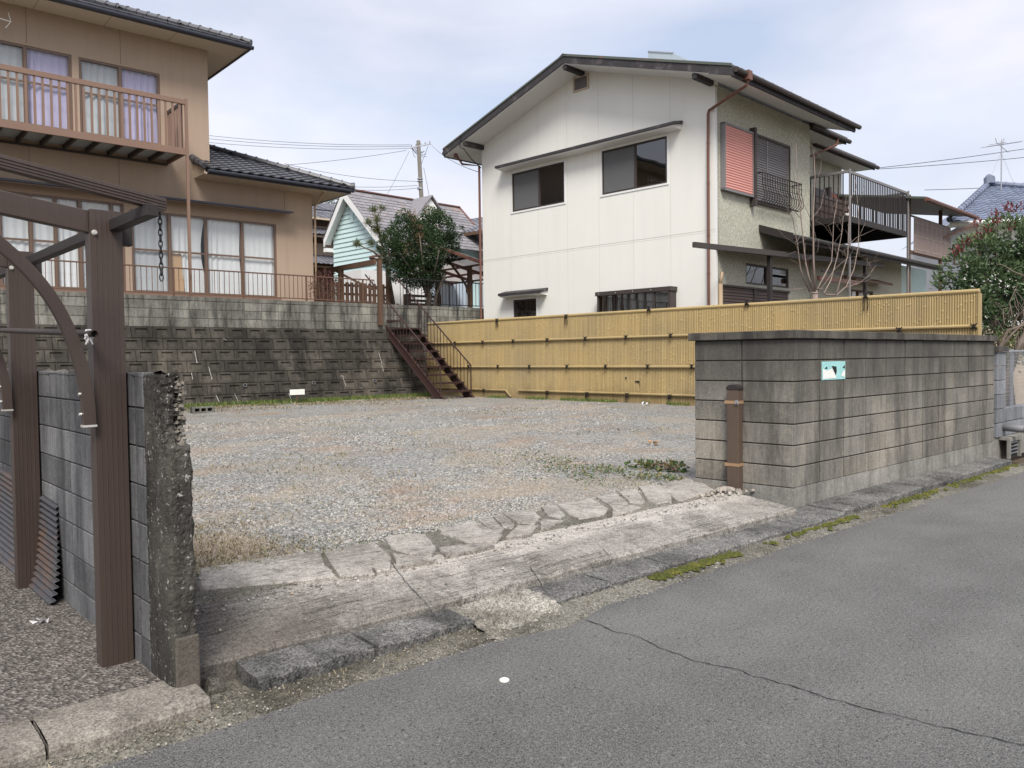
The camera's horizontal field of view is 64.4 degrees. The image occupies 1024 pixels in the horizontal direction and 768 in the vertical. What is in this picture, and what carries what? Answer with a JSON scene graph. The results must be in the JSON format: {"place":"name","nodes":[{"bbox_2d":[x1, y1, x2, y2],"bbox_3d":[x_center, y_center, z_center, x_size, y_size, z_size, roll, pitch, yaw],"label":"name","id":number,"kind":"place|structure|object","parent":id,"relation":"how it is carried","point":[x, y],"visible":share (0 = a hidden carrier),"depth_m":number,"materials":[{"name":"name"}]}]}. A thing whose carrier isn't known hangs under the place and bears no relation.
{"place":"outdoors","nodes":[
{"label":"outdoors","id":0,"kind":"place"},
{"bbox_2d":[0,562,160,724],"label":"carport floor","id":1,"kind":"structure","parent":0,"point":[51,664],"depth_m":3.79,"materials":[{"name":"grey gravel"}]},
{"bbox_2d":[0,467,60,605],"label":"corrugated sheet","id":2,"kind":"object","parent":1,"relation":"on","point":[43,585],"visible":0.54,"depth_m":5.01,"materials":[{"name":"metal"}]},
{"bbox_2d":[30,618,48,623],"bbox_3d":[-2.525,1.267,4.361,0.108,0.030,0.057,-1,2,0],"label":"paper scrap","id":3,"kind":"object","parent":1,"relation":"on","point":[39,620],"visible":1,"depth_m":4.35,"materials":[{"name":"white paper"}]},
{"bbox_2d":[0,154,166,667],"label":"carport frame","id":4,"kind":"object","parent":1,"relation":"on","point":[104,237],"visible":0.95,"depth_m":3.72,"materials":[{"name":"brown metal"}]},
{"bbox_2d":[0,328,97,343],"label":"hanging pole","id":5,"kind":"object","parent":4,"relation":"hanging from","point":[88,333],"visible":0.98,"depth_m":3.96,"materials":[{"name":"grey metal"}]},
{"bbox_2d":[158,211,163,281],"bbox_3d":[-1.482,-0.580,3.428,0.016,0.297,0.016,-1,2,3],"label":"rain chain","id":6,"kind":"object","parent":4,"relation":"hanging from","point":[160,247],"visible":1,"depth_m":3.42,"materials":[{"name":"black metal"}]},
{"bbox_2d":[0,368,199,687],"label":"block boundary wall","id":7,"kind":"structure","parent":1,"relation":"on","point":[165,634],"depth_m":3.67,"materials":[{"name":"black concrete"}]},
{"bbox_2d":[0,681,210,767],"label":"carport floor border","id":8,"kind":"object","parent":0,"point":[98,723],"visible":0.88,"depth_m":3.19,"materials":[{"name":"concrete"}]},
{"bbox_2d":[0,0,354,301],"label":"tan house","id":9,"kind":"structure","parent":0,"point":[106,91],"depth_m":18.94,"materials":[{"name":"beige paint"}]},
{"bbox_2d":[0,40,72,130],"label":"window","id":10,"kind":"structure","parent":9,"relation":"in","point":[13,54],"depth_m":17.64,"materials":[{"name":"brown glass"}]},
{"bbox_2d":[0,190,125,290],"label":"window","id":11,"kind":"structure","parent":9,"relation":"in","point":[27,236],"depth_m":17.89,"materials":[{"name":"white glass"}]},
{"bbox_2d":[78,57,160,143],"bbox_3d":[-9.029,-6.466,18.736,1.740,1.680,0.117,-2,2,-41],"label":"window","id":12,"kind":"structure","parent":9,"relation":"in","point":[90,70],"depth_m":18.69,"materials":[{"name":"brown glass"}]},
{"bbox_2d":[131,209,276,296],"bbox_3d":[-7.533,-3.161,20.100,3.570,1.910,0.118,-2,2,-41],"label":"window","id":13,"kind":"structure","parent":9,"relation":"in","point":[221,236],"depth_m":20.09,"materials":[{"name":"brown glass"}]},
{"bbox_2d":[320,198,337,217],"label":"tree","id":14,"kind":"object","parent":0,"point":[333,203],"visible":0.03,"depth_m":61.41,"materials":[{"name":"plant"}]},
{"bbox_2d":[404,294,433,305],"bbox_3d":[-3.099,-2.706,28.222,1.300,0.790,0.400,-2,2,-41],"label":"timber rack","id":15,"kind":"object","parent":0,"point":[418,300],"visible":0.17,"depth_m":27.89,"materials":[{"name":"brown wood"}]},
{"bbox_2d":[195,478,745,605],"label":"broken paving","id":16,"kind":"structure","parent":0,"point":[363,561],"depth_m":5.51,"materials":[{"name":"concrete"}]},
{"bbox_2d":[695,486,754,500],"bbox_3d":[2.014,1.001,7.699,0.857,0.074,0.371,-2,3,-42],"label":"rubble","id":17,"kind":"object","parent":16,"relation":"on","point":[730,489],"visible":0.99,"depth_m":7.61,"materials":[{"name":"stone"}]},
{"bbox_2d":[47,396,924,767],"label":"gravel lot","id":18,"kind":"structure","parent":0,"point":[678,435],"depth_m":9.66,"materials":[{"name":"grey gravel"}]},
{"bbox_2d":[190,406,214,412],"bbox_3d":[-6.137,0.507,16.108,0.420,0.115,0.190,-2,2,-41],"label":"hollow concrete block","id":19,"kind":"object","parent":18,"relation":"on","point":[204,409],"depth_m":16.07,"materials":[{"name":"grey concrete"}]},
{"bbox_2d":[0,289,483,404],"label":"retaining wall","id":20,"kind":"structure","parent":18,"relation":"on","point":[208,350],"depth_m":19.28,"materials":[{"name":"grey concrete"}]},
{"bbox_2d":[0,259,374,302],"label":"terrace railing","id":21,"kind":"object","parent":20,"relation":"on","point":[224,271],"visible":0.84,"depth_m":19.10,"materials":[{"name":"brown metal"}]},
{"bbox_2d":[376,258,382,324],"bbox_3d":[-3.515,-2.449,21.616,0.130,1.775,0.130,-2,2,-41],"label":"gate post","id":22,"kind":"object","parent":20,"relation":"on","point":[379,294],"visible":1,"depth_m":21.57,"materials":[{"name":"brown wood"}]},
{"bbox_2d":[406,278,483,306],"bbox_3d":[-0.615,-2.630,24.367,6.082,0.750,0.041,-2,2,-41],"label":"terrace fence","id":23,"kind":"object","parent":20,"relation":"on","point":[442,281],"visible":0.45,"depth_m":23.16,"materials":[{"name":"black metal"}]},
{"bbox_2d":[290,389,304,402],"bbox_3d":[-5.110,0.305,19.324,0.380,0.355,0.045,-2,2,-41],"label":"sign","id":24,"kind":"object","parent":18,"relation":"on","point":[296,392],"visible":0.96,"depth_m":19.32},
{"bbox_2d":[365,274,474,398],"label":"metal staircase","id":25,"kind":"structure","parent":18,"relation":"on","point":[451,374],"depth_m":21.34,"materials":[{"name":"red metal"}]},
{"bbox_2d":[183,392,689,410],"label":"grass","id":26,"kind":"structure","parent":18,"relation":"on","point":[335,399],"depth_m":19.14,"materials":[{"name":"green plant"}]},
{"bbox_2d":[462,441,684,489],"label":"weeds","id":27,"kind":"object","parent":18,"relation":"on","point":[665,477],"visible":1,"depth_m":8.84,"materials":[{"name":"green plant"}]},
{"bbox_2d":[647,438,660,444],"bbox_3d":[1.940,0.767,11.046,0.172,0.103,0.207,0,2,32],"label":"leaf clump","id":28,"kind":"object","parent":18,"relation":"on","point":[654,442],"visible":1,"depth_m":11.01,"materials":[{"name":"beige plant"}]},
{"bbox_2d":[624,458,689,472],"bbox_3d":[1.612,0.931,9.125,0.736,0.191,0.376,1,2,40],"label":"ivy plant","id":29,"kind":"object","parent":18,"relation":"on","point":[650,464],"visible":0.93,"depth_m":9.08,"materials":[{"name":"green plant"}]},
{"bbox_2d":[427,288,981,405],"bbox_3d":[2.412,-0.554,18.031,14.293,2.279,0.156,1,3,45],"label":"bamboo fence","id":30,"kind":"object","parent":18,"relation":"on","point":[635,356],"visible":0.62,"depth_m":17.78,"materials":[{"name":"yellow plant"}]},
{"bbox_2d":[442,53,979,318],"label":"white house","id":31,"kind":"structure","parent":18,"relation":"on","point":[612,183],"depth_m":20.38,"materials":[{"name":"white paint"}]},
{"bbox_2d":[514,298,535,316],"bbox_3d":[0.390,-1.732,22.386,0.880,1.200,0.070,1,3,45],"label":"window","id":32,"kind":"structure","parent":31,"relation":"in","point":[524,307],"depth_m":22.40,"materials":[{"name":"black glass"}]},
{"bbox_2d":[512,162,563,211],"bbox_3d":[0.720,-5.282,21.899,1.930,1.060,0.070,1,3,45],"label":"window","id":33,"kind":"structure","parent":31,"relation":"in","point":[541,186],"depth_m":21.86,"materials":[{"name":"grey glass"}]},
{"bbox_2d":[602,136,666,194],"bbox_3d":[2.965,-5.251,19.657,1.940,1.090,0.070,1,3,45],"label":"window","id":34,"kind":"structure","parent":31,"relation":"in","point":[641,164],"depth_m":19.61,"materials":[{"name":"grey glass"}]},
{"bbox_2d":[595,286,676,311],"bbox_3d":[2.954,-1.645,19.550,2.226,1.250,0.287,1,3,45],"label":"window","id":35,"kind":"structure","parent":31,"relation":"in","point":[654,297],"depth_m":19.38,"materials":[{"name":"grey glass"}]},
{"bbox_2d":[648,51,686,59],"bbox_3d":[4.355,-8.125,21.028,0.770,0.725,1.815,1,3,45],"label":"solar heater","id":36,"kind":"object","parent":31,"relation":"on","point":[661,55],"visible":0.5,"depth_m":20.35,"materials":[{"name":"white"}]},
{"bbox_2d":[746,263,787,287],"bbox_3d":[6.220,-2.635,19.878,0.070,0.490,2.150,1,3,45],"label":"window","id":37,"kind":"structure","parent":31,"relation":"in","point":[756,274],"depth_m":19.78,"materials":[{"name":"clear glass"}]},
{"bbox_2d":[851,289,872,295],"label":"window","id":38,"kind":"structure","parent":31,"relation":"in","point":[854,292],"depth_m":23.68,"materials":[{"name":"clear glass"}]},
{"bbox_2d":[777,129,880,298],"bbox_3d":[7.876,-2.928,19.861,0.438,5.698,5.987,1,3,45],"label":"bare tree","id":39,"kind":"object","parent":18,"relation":"on","point":[814,293],"visible":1,"depth_m":19.07,"materials":[{"name":"brown plant"}]},
{"bbox_2d":[688,330,997,507],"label":"block wall","id":40,"kind":"structure","parent":18,"relation":"on","point":[827,414],"depth_m":8.22,"materials":[{"name":"grey concrete"}]},
{"bbox_2d":[724,384,743,489],"bbox_3d":[2.159,0.527,7.903,0.162,1.044,0.120,1,3,44],"label":"gate chain case","id":41,"kind":"object","parent":40,"relation":"attached to","point":[734,463],"visible":0.91,"depth_m":7.87,"materials":[{"name":"brown metal"}]},
{"bbox_2d":[982,280,1023,372],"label":"garden shrub","id":42,"kind":"object","parent":18,"relation":"on","point":[1009,340],"visible":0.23,"depth_m":15.61,"materials":[{"name":"green plant"}]},
{"bbox_2d":[987,264,1023,405],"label":"bare garden tree","id":43,"kind":"object","parent":18,"relation":"on","point":[1019,345],"visible":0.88,"depth_m":14.56,"materials":[{"name":"brown plant"}]},
{"bbox_2d":[194,493,795,688],"bbox_3d":[0.271,1.218,5.737,5.388,0.187,0.814,-2,3,-42],"label":"driveway apron","id":44,"kind":"object","parent":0,"point":[249,630],"visible":0.72,"depth_m":4.91,"materials":[{"name":"concrete"}]},
{"bbox_2d":[369,534,727,662],"bbox_3d":[0.155,1.185,5.399,3.388,0.107,1.307,-2,3,-42],"label":"apron crack","id":45,"kind":"object","parent":44,"relation":"on","point":[476,589],"visible":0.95,"depth_m":4.91,"materials":[{"name":"grey concrete"}]},
{"bbox_2d":[30,453,1023,742],"bbox_3d":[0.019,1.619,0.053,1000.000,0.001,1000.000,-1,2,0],"label":"ground","id":46,"kind":"structure","parent":0,"point":[1014,459],"depth_m":12.11,"materials":[{"name":"soil"}]},
{"bbox_2d":[900,174,1023,325],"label":"blue tiled house","id":47,"kind":"structure","parent":46,"relation":"on","point":[984,199],"depth_m":28.80,"materials":[{"name":"grey tile"}]},
{"bbox_2d":[952,242,1001,264],"bbox_3d":[16.112,-4.492,27.974,1.700,0.724,0.070,0,2,14],"label":"window","id":48,"kind":"structure","parent":47,"relation":"in","point":[970,249],"depth_m":28.06,"materials":[{"name":"glass"}]},
{"bbox_2d":[982,138,1021,189],"bbox_3d":[17.964,-7.962,29.764,1.340,2.076,0.702,-1,2,0],"label":"tv antenna","id":49,"kind":"object","parent":47,"relation":"attached to","point":[1001,143],"visible":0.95,"depth_m":29.73,"materials":[{"name":"metal"}]},
{"bbox_2d":[929,201,1023,405],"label":"red tipped shrub","id":50,"kind":"object","parent":46,"relation":"on","point":[978,271],"visible":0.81,"depth_m":16.21,"materials":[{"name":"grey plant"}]},
{"bbox_2d":[983,326,1023,403],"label":"garden wall","id":51,"kind":"structure","parent":46,"relation":"on","point":[1019,391],"depth_m":19.01,"materials":[{"name":"grey concrete"}]},
{"bbox_2d":[993,346,1023,458],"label":"block wall","id":52,"kind":"structure","parent":46,"relation":"on","point":[1011,414],"depth_m":11.58,"materials":[{"name":"concrete"}]},
{"bbox_2d":[999,434,1021,458],"bbox_3d":[7.100,0.891,11.580,0.520,0.301,0.139,-2,3,-43],"label":"drain grate","id":53,"kind":"object","parent":52,"relation":"attached to","point":[1014,443],"visible":1,"depth_m":11.55,"materials":[{"name":"metal"}]},
{"bbox_2d":[1002,424,1023,432],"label":"drain pipe","id":54,"kind":"object","parent":52,"relation":"attached to","point":[1012,428],"visible":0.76,"depth_m":11.38,"materials":[{"name":"grey plastic"}]},
{"bbox_2d":[97,472,1023,767],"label":"road","id":55,"kind":"structure","parent":0,"point":[917,614],"depth_m":3.74,"materials":[{"name":"grey asphalt"}]},
{"bbox_2d":[499,677,508,682],"bbox_3d":[-0.035,1.372,3.771,0.046,0.010,0.046,-1,2,0],"label":"survey marker","id":56,"kind":"object","parent":55,"relation":"on","point":[504,679],"visible":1,"depth_m":3.76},
{"bbox_2d":[31,463,1023,767],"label":"gutter strip","id":57,"kind":"object","parent":55,"relation":"on","point":[579,607],"visible":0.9,"depth_m":3.99,"materials":[{"name":"grey concrete"}]},
{"bbox_2d":[202,678,248,695],"bbox_3d":[-1.285,1.385,3.635,0.240,0.127,0.300,-2,3,-42],"label":"stone","id":58,"kind":"object","parent":57,"relation":"on","point":[212,686],"visible":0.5,"depth_m":3.64,"materials":[{"name":"grey stone"}]},
{"bbox_2d":[37,396,694,767],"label":"straw","id":59,"kind":"object","parent":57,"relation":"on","point":[212,561],"visible":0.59,"depth_m":6.08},
{"bbox_2d":[449,589,567,641],"bbox_3d":[-0.013,1.314,4.670,0.648,0.095,0.499,-2,3,-42],"label":"kerb patch","id":60,"kind":"object","parent":57,"relation":"on","point":[501,611],"visible":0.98,"depth_m":4.65,"materials":[{"name":"beige concrete"}]},
{"bbox_2d":[647,464,1018,579],"bbox_3d":[3.771,1.163,7.942,7.683,0.029,0.192,-2,3,-43],"label":"moss","id":61,"kind":"object","parent":57,"relation":"on","point":[682,569],"visible":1,"depth_m":6.64,"materials":[{"name":"green plant"}]},
{"bbox_2d":[236,457,1011,691],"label":"kerb","id":62,"kind":"structure","parent":55,"relation":"on","point":[278,668],"depth_m":5.17,"materials":[{"name":"concrete"}]},
{"bbox_2d":[587,620,1022,744],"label":"road crack","id":63,"kind":"object","parent":55,"relation":"on","point":[815,693],"visible":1,"depth_m":3.57,"materials":[{"name":"grey asphalt"}]},
{"bbox_2d":[108,0,1023,265],"label":"sky","id":64,"kind":"structure","parent":0,"point":[927,81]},
{"bbox_2d":[880,149,1023,189],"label":"power lines","id":65,"kind":"object","parent":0,"point":[954,163],"visible":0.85,"depth_m":59.51,"materials":[{"name":"black metal"}]},
{"label":"terrace ground","id":66,"kind":"structure","parent":0,"visible":0},
{"bbox_2d":[312,203,335,300],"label":"old timber house","id":67,"kind":"structure","parent":66,"relation":"on","point":[325,259],"depth_m":43.57,"materials":[{"name":"grey wood"}]},
{"bbox_2d":[308,267,342,301],"bbox_3d":[-4.906,-2.548,21.452,0.740,1.064,0.955,1,2,35],"label":"maroon shrub","id":68,"kind":"object","parent":66,"relation":"on","point":[329,288],"visible":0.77,"depth_m":21.41,"materials":[{"name":"brown plant"}]},
{"bbox_2d":[209,135,480,211],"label":"utility pole","id":69,"kind":"object","parent":66,"relation":"on","point":[418,145],"visible":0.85,"depth_m":53.50,"materials":[{"name":"concrete"}]},
{"bbox_2d":[317,259,375,302],"bbox_3d":[-4.757,-2.756,23.126,0.120,1.259,3.289,-2,2,-41],"label":"timber pergola","id":70,"kind":"object","parent":66,"relation":"on","point":[339,270],"visible":0.64,"depth_m":23.08,"materials":[{"name":"brown wood"}]},
{"bbox_2d":[318,281,391,304],"bbox_3d":[-4.518,-2.539,23.578,2.400,0.790,0.050,-2,2,-41],"label":"timber fence","id":71,"kind":"object","parent":66,"relation":"on","point":[386,287],"visible":0.38,"depth_m":23.55,"materials":[{"name":"brown wood"}]},
{"bbox_2d":[352,204,394,304],"bbox_3d":[-4.103,-3.894,23.976,0.756,3.074,1.459,0,2,29],"label":"pine tree","id":72,"kind":"object","parent":66,"relation":"on","point":[376,229],"visible":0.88,"depth_m":24.03,"materials":[{"name":"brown plant"}]},
{"bbox_2d":[323,189,482,307],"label":"mint house","id":73,"kind":"structure","parent":66,"relation":"on","point":[346,226],"depth_m":34.29,"materials":[{"name":"teal wood"}]},
{"bbox_2d":[344,269,466,307],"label":"car","id":74,"kind":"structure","parent":66,"relation":"on","point":[360,274],"depth_m":28.59,"materials":[{"name":"white paint"}]},
{"bbox_2d":[431,280,466,307],"bbox_3d":[-2.243,-3.074,29.476,1.460,1.424,0.800,-2,2,-41],"label":"door","id":75,"kind":"structure","parent":74,"relation":"in","point":[463,299],"depth_m":29.11,"materials":[{"name":"silver metal"}]},
{"bbox_2d":[376,204,465,305],"bbox_3d":[-2.725,-3.780,24.365,1.842,3.206,2.968,0,2,24],"label":"round evergreen tree","id":76,"kind":"object","parent":66,"relation":"on","point":[424,230],"visible":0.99,"depth_m":23.88,"materials":[{"name":"green plant"}]},
{"bbox_2d":[369,244,482,307],"bbox_3d":[-2.401,-3.253,26.431,3.908,1.983,3.660,-2,2,-41],"label":"back carport","id":77,"kind":"object","parent":66,"relation":"on","point":[465,268],"visible":0.41,"depth_m":25.96,"materials":[{"name":"beige"}]},
{"bbox_2d":[463,217,483,307],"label":"grey house","id":78,"kind":"structure","parent":66,"relation":"on","point":[473,230],"depth_m":36.38,"materials":[{"name":"tile"}]}
]}

